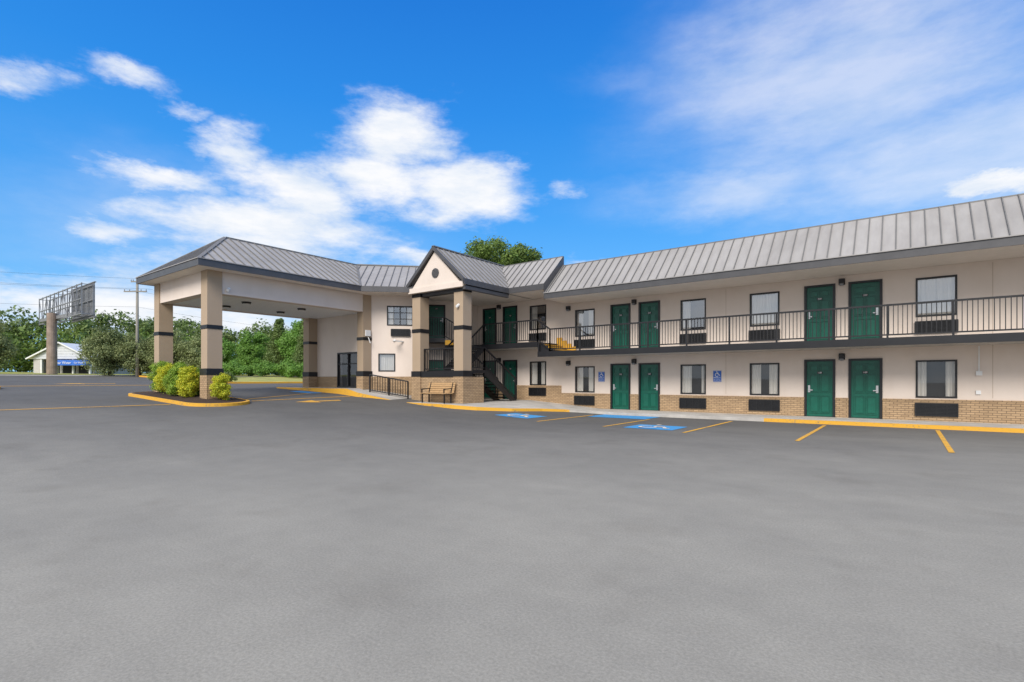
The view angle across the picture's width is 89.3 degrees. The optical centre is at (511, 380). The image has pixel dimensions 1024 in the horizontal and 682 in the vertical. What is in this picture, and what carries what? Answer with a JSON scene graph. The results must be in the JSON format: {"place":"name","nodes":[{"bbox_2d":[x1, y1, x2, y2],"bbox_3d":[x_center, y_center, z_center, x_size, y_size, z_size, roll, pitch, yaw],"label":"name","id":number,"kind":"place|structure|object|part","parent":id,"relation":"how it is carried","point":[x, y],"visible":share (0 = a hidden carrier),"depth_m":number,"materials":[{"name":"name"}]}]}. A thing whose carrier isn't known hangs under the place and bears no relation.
{"place":"outdoors","nodes":[
{"label":"outdoors","id":0,"kind":"place"},
{"bbox_2d":[22,375,125,375],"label":"concrete road","id":1,"kind":"structure","parent":0,"point":[69,375],"depth_m":45.69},
{"bbox_2d":[0,374,1023,681],"bbox_3d":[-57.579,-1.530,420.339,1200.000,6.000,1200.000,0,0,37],"label":"ground","id":2,"kind":"structure","parent":0,"point":[286,536],"depth_m":4.61,"materials":[{"name":"grey asphalt"}]},
{"bbox_2d":[39,281,95,373],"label":"billboard","id":3,"kind":"object","parent":2,"relation":"on","point":[82,301],"visible":0.94,"depth_m":49.31,"materials":[{"name":"metal"}]},
{"bbox_2d":[25,342,131,373],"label":"car wash building","id":4,"kind":"structure","parent":2,"relation":"on","point":[69,362],"depth_m":59.05,"materials":[{"name":"white paint"}]},
{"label":"bay door","id":5,"kind":"part","parent":4,"relation":"part of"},
{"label":"bay door","id":6,"kind":"part","parent":4,"relation":"part of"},
{"bbox_2d":[7,404,171,409],"bbox_3d":[-15.472,0.890,15.259,0.160,0.007,9.600,0,0,37],"label":"lane line","id":7,"kind":"object","parent":2,"relation":"on","point":[80,407],"visible":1,"depth_m":16.92,"materials":[{"name":"yellow paint"}]},
{"bbox_2d":[77,385,109,385],"bbox_3d":[-24.310,0.306,29.500,0.300,0.010,8.400,0,0,37],"label":"lane line","id":8,"kind":"object","parent":2,"relation":"on","point":[93,385],"visible":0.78,"depth_m":29.81,"materials":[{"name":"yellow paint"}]},
{"bbox_2d":[72,325,129,375],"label":"ornamental tree","id":9,"kind":"object","parent":2,"relation":"on","point":[99,348],"visible":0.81,"depth_m":47.36,"materials":[{"name":"green plant"}]},
{"bbox_2d":[111,331,152,374],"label":"ornamental tree","id":10,"kind":"object","parent":2,"relation":"on","point":[128,348],"visible":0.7,"depth_m":47.60,"materials":[{"name":"green plant"}]},
{"bbox_2d":[124,279,146,376],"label":"utility pole","id":11,"kind":"object","parent":2,"relation":"on","point":[137,291],"visible":0.69,"depth_m":47.50,"materials":[{"name":"brown wood"}]},
{"bbox_2d":[0,372,275,375],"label":"grass","id":12,"kind":"structure","parent":2,"relation":"on","point":[91,374],"depth_m":55.90,"materials":[{"name":"green plant"}]},
{"bbox_2d":[0,319,21,370],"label":"ornamental tree","id":13,"kind":"object","parent":12,"relation":"on","point":[7,347],"visible":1,"depth_m":47.37,"materials":[{"name":"green plant"}]},
{"bbox_2d":[0,305,289,374],"bbox_3d":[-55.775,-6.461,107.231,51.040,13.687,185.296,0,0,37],"label":"wood","id":14,"kind":"object","parent":12,"relation":"on","point":[186,326],"visible":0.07,"depth_m":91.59,"materials":[{"name":"green plant"}]},
{"bbox_2d":[222,337,236,362],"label":"leafy tree","id":15,"kind":"object","parent":12,"relation":"on","point":[228,350],"visible":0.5,"depth_m":73.64,"materials":[{"name":"green plant"}]},
{"bbox_2d":[236,329,269,365],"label":"leafy tree","id":16,"kind":"object","parent":12,"relation":"on","point":[249,352],"visible":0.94,"depth_m":70.77,"materials":[{"name":"green plant"}]},
{"bbox_2d":[261,318,290,375],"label":"conifer tree","id":17,"kind":"object","parent":12,"relation":"on","point":[273,354],"visible":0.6,"depth_m":68.92,"materials":[{"name":"green plant"}]},
{"bbox_2d":[274,320,300,361],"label":"leafy tree","id":18,"kind":"object","parent":12,"relation":"on","point":[287,339],"visible":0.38,"depth_m":67.05,"materials":[{"name":"green plant"}]},
{"bbox_2d":[128,391,249,406],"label":"planter kerb","id":19,"kind":"structure","parent":2,"relation":"on","point":[190,404],"depth_m":19.38,"materials":[{"name":"yellow paint"}]},
{"bbox_2d":[132,391,245,402],"bbox_3d":[-13.526,0.660,21.503,7.543,0.393,2.100,0,0,37],"label":"mulch bed","id":20,"kind":"object","parent":19,"relation":"in","point":[193,399],"visible":0.55,"depth_m":20.20,"materials":[{"name":"brown soil"}]},
{"bbox_2d":[147,360,172,391],"bbox_3d":[-15.085,-0.149,22.364,1.149,1.435,1.067,0,0,-33],"label":"hedge shrub","id":21,"kind":"object","parent":20,"relation":"on","point":[157,364],"visible":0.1,"depth_m":22.13,"materials":[{"name":"green plant"}]},
{"bbox_2d":[153,363,173,392],"bbox_3d":[-14.454,-0.042,21.689,1.038,1.420,1.040,0,0,36],"label":"hedge shrub","id":22,"kind":"object","parent":20,"relation":"on","point":[159,376],"visible":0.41,"depth_m":21.45,"materials":[{"name":"yellow plant"}]},
{"bbox_2d":[162,362,186,395],"bbox_3d":[-13.597,-0.066,21.081,1.149,1.435,1.067,0,0,28],"label":"hedge shrub","id":23,"kind":"object","parent":20,"relation":"on","point":[169,381],"visible":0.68,"depth_m":20.84,"materials":[{"name":"green plant"}]},
{"bbox_2d":[176,365,199,396],"bbox_3d":[-12.825,0.066,20.500,0.988,1.360,0.921,0,0,7],"label":"hedge shrub","id":24,"kind":"object","parent":20,"relation":"on","point":[188,382],"visible":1,"depth_m":20.29,"materials":[{"name":"yellow plant"}]},
{"bbox_2d":[209,372,232,399],"bbox_3d":[-11.085,0.258,19.701,0.830,1.136,0.832,0,0,37],"label":"hedge shrub","id":25,"kind":"object","parent":20,"relation":"on","point":[220,386],"visible":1,"depth_m":19.55,"materials":[{"name":"yellow plant"}]},
{"bbox_2d":[222,358,241,374],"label":"bush","id":26,"kind":"object","parent":2,"relation":"on","point":[224,366],"visible":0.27,"depth_m":64.64,"materials":[{"name":"green plant"}]},
{"bbox_2d":[226,360,247,375],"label":"bush","id":27,"kind":"object","parent":2,"relation":"on","point":[233,367],"visible":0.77,"depth_m":62.08,"materials":[{"name":"green plant"}]},
{"bbox_2d":[238,362,259,375],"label":"bush","id":28,"kind":"object","parent":2,"relation":"on","point":[250,369],"visible":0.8,"depth_m":61.34,"materials":[{"name":"green plant"}]},
{"bbox_2d":[136,237,371,398],"bbox_3d":[-11.211,-2.515,24.545,6.380,7.569,9.286,0,0,37],"label":"entrance canopy","id":29,"kind":"object","parent":2,"relation":"on","point":[213,280],"visible":0.97,"depth_m":22.68,"materials":[{"name":"paint"}]},
{"bbox_2d":[228,382,302,383],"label":"kerb","id":30,"kind":"structure","parent":2,"relation":"on","point":[259,382],"depth_m":39.04,"materials":[{"name":"yellow paint"}]},
{"bbox_2d":[231,377,302,381],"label":"grass verge","id":31,"kind":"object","parent":2,"relation":"on","point":[269,379],"depth_m":47.66,"materials":[{"name":"plant"}]},
{"bbox_2d":[135,333,179,375],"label":"ornamental tree","id":32,"kind":"object","parent":31,"relation":"on","point":[148,352],"visible":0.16,"depth_m":47.86,"materials":[{"name":"green plant"}]},
{"bbox_2d":[145,329,191,363],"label":"ornamental tree","id":33,"kind":"object","parent":31,"relation":"on","point":[176,339],"visible":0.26,"depth_m":48.14,"materials":[{"name":"green plant"}]},
{"bbox_2d":[175,333,224,369],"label":"ornamental tree","id":34,"kind":"object","parent":31,"relation":"on","point":[193,349],"visible":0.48,"depth_m":47.77,"materials":[{"name":"green plant"}]},
{"bbox_2d":[224,371,237,381],"bbox_3d":[-21.553,-0.213,39.289,1.100,0.992,1.173,0,0,37],"label":"round shrub","id":35,"kind":"object","parent":31,"relation":"on","point":[233,377],"visible":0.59,"depth_m":39.24,"materials":[{"name":"green plant"}]},
{"bbox_2d":[289,320,302,376],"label":"conifer tree","id":36,"kind":"object","parent":31,"relation":"on","point":[298,353],"visible":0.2,"depth_m":60.62,"materials":[{"name":"green plant"}]},
{"bbox_2d":[255,360,279,376],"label":"bush","id":37,"kind":"object","parent":2,"relation":"on","point":[265,368],"visible":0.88,"depth_m":59.78,"materials":[{"name":"green plant"}]},
{"bbox_2d":[272,361,294,376],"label":"bush","id":38,"kind":"object","parent":2,"relation":"on","point":[281,368],"visible":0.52,"depth_m":57.20,"materials":[{"name":"green plant"}]},
{"bbox_2d":[280,357,301,376],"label":"bush","id":39,"kind":"object","parent":2,"relation":"on","point":[289,360],"visible":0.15,"depth_m":60.53,"materials":[{"name":"green plant"}]},
{"bbox_2d":[286,363,302,377],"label":"bush","id":40,"kind":"object","parent":2,"relation":"on","point":[297,370],"visible":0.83,"depth_m":54.49,"materials":[{"name":"green plant"}]},
{"bbox_2d":[293,319,302,346],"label":"leafy tree","id":41,"kind":"object","parent":2,"relation":"on","point":[297,327],"visible":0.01,"depth_m":61.96,"materials":[{"name":"green plant"}]},
{"bbox_2d":[257,396,347,400],"bbox_3d":[-9.119,0.801,22.803,0.120,0.096,4.510,0,0,41],"label":"lane line","id":42,"kind":"object","parent":2,"relation":"on","point":[302,398],"visible":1,"depth_m":22.70,"materials":[{"name":"yellow paint"}]},
{"bbox_2d":[291,391,319,392],"bbox_3d":[-10.340,0.595,25.990,1.900,0.101,0.700,0,0,37],"label":"blue ramp marking","id":43,"kind":"object","parent":2,"relation":"on","point":[305,392],"visible":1,"depth_m":25.84,"materials":[{"name":"paint"}]},
{"bbox_2d":[459,235,542,265],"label":"tall tree","id":44,"kind":"object","parent":2,"relation":"on","point":[487,251],"visible":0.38,"depth_m":51.09,"materials":[{"name":"green plant"}]},
{"bbox_2d":[499,413,545,417],"bbox_3d":[0.357,1.390,20.318,1.560,0.071,1.400,0,0,37],"label":"accessible bay marking","id":45,"kind":"object","parent":2,"relation":"on","point":[516,415],"visible":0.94,"depth_m":20.25,"materials":[{"name":"blue paint"}]},
{"bbox_2d":[590,414,656,418],"bbox_3d":[4.468,1.459,20.732,2.450,0.006,1.530,0,0,37],"label":"blue ramp marking","id":46,"kind":"object","parent":2,"relation":"on","point":[626,416],"visible":1,"depth_m":20.86,"materials":[{"name":"paint"}]},
{"bbox_2d":[277,387,1023,432],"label":"kerb","id":47,"kind":"structure","parent":2,"relation":"on","point":[343,391],"depth_m":19.66,"materials":[{"name":"yellow paint"}]},
{"bbox_2d":[624,424,684,429],"bbox_3d":[4.463,1.462,16.135,1.560,0.001,1.400,0,0,37],"label":"accessible bay marking","id":48,"kind":"object","parent":2,"relation":"on","point":[643,426],"visible":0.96,"depth_m":16.01,"materials":[{"name":"blue paint"}]},
{"bbox_2d":[317,193,1023,423],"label":"motel building","id":49,"kind":"structure","parent":2,"relation":"on","point":[914,315],"depth_m":20.43,"materials":[{"name":"paint"}]},
{"bbox_2d":[337,352,356,387],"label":"entrance door","id":50,"kind":"structure","parent":49,"relation":"in","point":[349,359],"depth_m":27.55,"materials":[{"name":"black paint"}]},
{"bbox_2d":[378,353,394,370],"bbox_3d":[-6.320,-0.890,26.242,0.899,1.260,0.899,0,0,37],"label":"window","id":51,"kind":"structure","parent":49,"relation":"in","point":[386,362],"depth_m":26.15,"materials":[{"name":"white glass"}]},
{"bbox_2d":[387,306,411,325],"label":"window","id":52,"kind":"structure","parent":49,"relation":"in","point":[396,315],"depth_m":26.32,"materials":[{"name":"grey glass"}]},
{"bbox_2d":[429,360,442,369],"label":"door","id":53,"kind":"structure","parent":49,"relation":"in","point":[430,361],"depth_m":27.74,"materials":[{"name":"green paint"}]},
{"bbox_2d":[429,305,444,337],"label":"door","id":54,"kind":"structure","parent":49,"relation":"in","point":[434,310],"depth_m":27.75,"materials":[{"name":"green paint"}]},
{"bbox_2d":[483,360,495,397],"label":"door","id":55,"kind":"structure","parent":49,"relation":"in","point":[485,395],"depth_m":28.82,"materials":[{"name":"green paint"}]},
{"bbox_2d":[483,308,495,343],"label":"door","id":56,"kind":"structure","parent":49,"relation":"in","point":[489,315],"depth_m":28.82,"materials":[{"name":"green paint"}]},
{"bbox_2d":[503,360,516,398],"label":"door","id":57,"kind":"structure","parent":49,"relation":"in","point":[511,365],"depth_m":27.99,"materials":[{"name":"green paint"}]},
{"bbox_2d":[503,305,516,342],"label":"door","id":58,"kind":"structure","parent":49,"relation":"in","point":[509,312],"depth_m":28.04,"materials":[{"name":"green paint"}]},
{"bbox_2d":[530,361,545,384],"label":"window","id":59,"kind":"structure","parent":49,"relation":"in","point":[538,367],"depth_m":27.07,"materials":[{"name":"white glass"}]},
{"bbox_2d":[530,304,545,329],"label":"window","id":60,"kind":"structure","parent":49,"relation":"in","point":[538,311],"depth_m":27.07,"materials":[{"name":"glass"}]},
{"bbox_2d":[575,366,594,391],"bbox_3d":[3.607,-0.040,25.270,1.430,1.620,0.262,0,0,37],"label":"window","id":61,"kind":"structure","parent":49,"relation":"in","point":[584,375],"depth_m":25.41,"materials":[{"name":"black paint"}]},
{"bbox_2d":[575,308,594,336],"bbox_3d":[3.607,-2.785,25.270,1.430,1.670,0.262,0,0,37],"label":"window","id":62,"kind":"structure","parent":49,"relation":"in","point":[585,317],"depth_m":25.40,"materials":[{"name":"white glass"}]},
{"bbox_2d":[598,372,604,381],"bbox_3d":[4.253,-0.165,24.624,0.320,0.470,0.019,0,0,37],"label":"accessible parking sign","id":63,"kind":"object","parent":49,"relation":"attached to","point":[601,376],"visible":1,"depth_m":24.62,"materials":[{"name":"blue metal"}]},
{"bbox_2d":[610,363,630,409],"bbox_3d":[5.060,0.300,24.083,1.000,2.140,0.155,0,0,37],"label":"door","id":64,"kind":"structure","parent":49,"relation":"in","point":[620,374],"depth_m":24.09,"materials":[{"name":"green paint"}]},
{"bbox_2d":[610,303,630,348],"bbox_3d":[5.060,-2.450,24.083,1.000,2.160,0.155,0,0,37],"label":"door","id":65,"kind":"structure","parent":49,"relation":"in","point":[619,313],"depth_m":24.09,"materials":[{"name":"green paint"}]},
{"bbox_2d":[638,363,659,410],"bbox_3d":[6.175,0.300,23.237,1.000,2.140,0.155,0,0,37],"label":"door","id":66,"kind":"structure","parent":49,"relation":"in","point":[648,373],"depth_m":23.25,"materials":[{"name":"green paint"}]},
{"bbox_2d":[638,300,659,347],"bbox_3d":[6.175,-2.450,23.237,1.000,2.160,0.155,0,0,37],"label":"door","id":67,"kind":"structure","parent":49,"relation":"in","point":[649,310],"depth_m":23.25,"materials":[{"name":"green paint"}]},
{"bbox_2d":[680,364,705,393],"bbox_3d":[7.765,-0.040,22.114,1.430,1.620,0.262,0,0,37],"label":"window","id":68,"kind":"structure","parent":49,"relation":"in","point":[692,376],"depth_m":22.21,"materials":[{"name":"black paint"}]},
{"bbox_2d":[680,298,705,330],"bbox_3d":[7.765,-2.785,22.114,1.430,1.670,0.262,0,0,37],"label":"window","id":69,"kind":"structure","parent":49,"relation":"in","point":[692,308],"depth_m":22.20,"materials":[{"name":"grey glass"}]},
{"bbox_2d":[713,370,720,381],"bbox_3d":[8.483,-0.165,21.414,0.320,0.470,0.019,0,0,37],"label":"accessible parking sign","id":70,"kind":"object","parent":49,"relation":"attached to","point":[716,376],"visible":1,"depth_m":21.40,"materials":[{"name":"blue metal"}]},
{"bbox_2d":[750,363,779,394],"bbox_3d":[9.979,-0.040,20.433,1.430,1.620,0.262,0,0,37],"label":"window","id":71,"kind":"structure","parent":49,"relation":"in","point":[764,377],"depth_m":20.52,"materials":[{"name":"black paint"}]},
{"bbox_2d":[750,291,779,326],"bbox_3d":[9.979,-2.785,20.433,1.430,1.670,0.262,0,0,37],"label":"window","id":72,"kind":"structure","parent":49,"relation":"in","point":[766,302],"depth_m":20.45,"materials":[{"name":"white glass"}]},
{"bbox_2d":[804,359,834,416],"bbox_3d":[11.433,0.300,19.246,1.000,2.140,0.155,0,0,37],"label":"door","id":73,"kind":"structure","parent":49,"relation":"in","point":[819,374],"depth_m":19.26,"materials":[{"name":"green paint"}]},
{"bbox_2d":[804,283,834,340],"bbox_3d":[11.433,-2.450,19.246,1.000,2.160,0.155,0,0,37],"label":"door","id":74,"kind":"structure","parent":49,"relation":"in","point":[815,296],"depth_m":19.26,"materials":[{"name":"green paint"}]},
{"bbox_2d":[848,358,882,418],"bbox_3d":[12.548,0.300,18.400,1.000,2.140,0.155,0,0,37],"label":"door","id":75,"kind":"structure","parent":49,"relation":"in","point":[865,375],"depth_m":18.39,"materials":[{"name":"green paint"}]},
{"bbox_2d":[848,279,882,338],"bbox_3d":[12.548,-2.450,18.400,1.000,2.160,0.155,0,0,37],"label":"door","id":76,"kind":"structure","parent":49,"relation":"in","point":[867,292],"depth_m":18.40,"materials":[{"name":"green paint"}]},
{"bbox_2d":[916,360,956,397],"bbox_3d":[14.137,-0.040,17.277,1.430,1.620,0.262,0,0,37],"label":"window","id":77,"kind":"structure","parent":49,"relation":"in","point":[934,378],"depth_m":17.35,"materials":[{"name":"grey glass"}]},
{"bbox_2d":[916,274,956,316],"bbox_3d":[14.137,-2.785,17.277,1.430,1.670,0.262,0,0,37],"label":"window","id":78,"kind":"structure","parent":49,"relation":"in","point":[936,288],"depth_m":17.30,"materials":[{"name":"black paint"}]},
{"bbox_2d":[682,421,731,432],"bbox_3d":[6.321,1.462,16.482,0.100,0.001,5.100,0,0,37],"label":"parking line","id":79,"kind":"object","parent":2,"relation":"on","point":[706,427],"visible":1,"depth_m":16.01,"materials":[{"name":"yellow paint"}]},
{"bbox_2d":[795,425,825,440],"bbox_3d":[8.501,1.462,14.639,0.100,0.001,5.400,0,0,37],"label":"parking line","id":80,"kind":"object","parent":2,"relation":"on","point":[808,434],"visible":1,"depth_m":14.21,"materials":[{"name":"yellow paint"}]},
{"bbox_2d":[936,430,954,452],"bbox_3d":[10.664,1.462,12.809,0.100,0.001,5.900,0,0,37],"label":"parking line","id":81,"kind":"object","parent":2,"relation":"on","point":[946,443],"visible":1,"depth_m":12.15,"materials":[{"name":"yellow paint"}]},
{"bbox_2d":[0,0,1023,372],"label":"sky","id":82,"kind":"structure","parent":0,"point":[137,136],"materials":[{"name":"blue"}]},
{"bbox_2d":[300,387,1023,428],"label":"sidewalk","id":83,"kind":"structure","parent":0,"point":[504,403],"depth_m":21.72,"materials":[{"name":"concrete"}]},
{"bbox_2d":[420,382,455,403],"bbox_3d":[-3.383,0.567,23.496,1.700,0.926,0.639,0,0,37],"label":"bench","id":84,"kind":"object","parent":83,"relation":"on","point":[449,390],"visible":1,"depth_m":23.50,"materials":[{"name":"brown wood"}]}
]}

